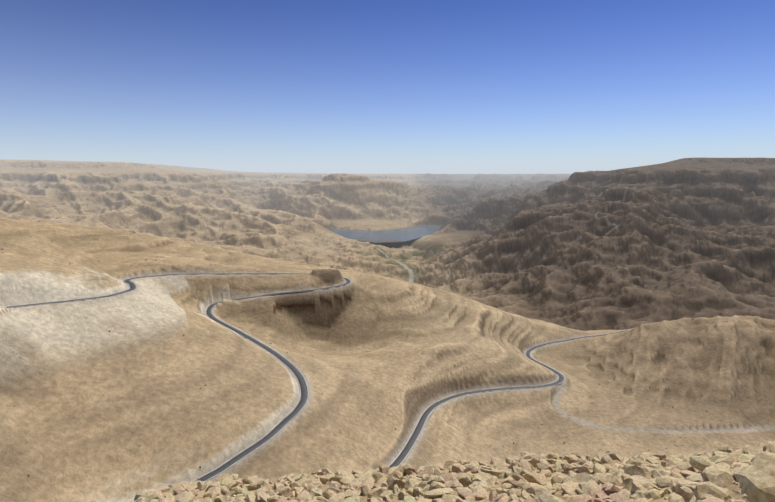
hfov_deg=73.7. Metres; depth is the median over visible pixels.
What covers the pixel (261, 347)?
road edge line
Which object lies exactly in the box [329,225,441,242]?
reservoir water
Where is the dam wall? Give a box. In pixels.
[357,240,403,247]
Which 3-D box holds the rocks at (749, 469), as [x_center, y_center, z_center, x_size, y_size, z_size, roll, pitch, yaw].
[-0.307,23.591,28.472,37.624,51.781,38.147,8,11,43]
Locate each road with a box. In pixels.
[6,273,350,481]
[389,329,629,467]
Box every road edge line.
[8,274,350,481]
[388,329,628,466]
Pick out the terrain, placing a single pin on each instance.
(674, 257)
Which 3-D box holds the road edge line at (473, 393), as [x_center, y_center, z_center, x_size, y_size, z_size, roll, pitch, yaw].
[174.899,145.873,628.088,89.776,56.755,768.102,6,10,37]
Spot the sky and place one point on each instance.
(275, 86)
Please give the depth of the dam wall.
4135.94 m
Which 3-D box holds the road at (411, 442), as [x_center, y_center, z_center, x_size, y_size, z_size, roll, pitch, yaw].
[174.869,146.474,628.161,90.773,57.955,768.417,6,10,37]
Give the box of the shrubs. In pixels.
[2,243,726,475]
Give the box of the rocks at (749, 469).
[130,441,774,501]
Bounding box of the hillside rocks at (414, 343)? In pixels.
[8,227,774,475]
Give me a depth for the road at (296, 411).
438.46 m
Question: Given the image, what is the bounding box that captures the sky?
[0,0,774,173]
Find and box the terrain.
[0,157,774,501]

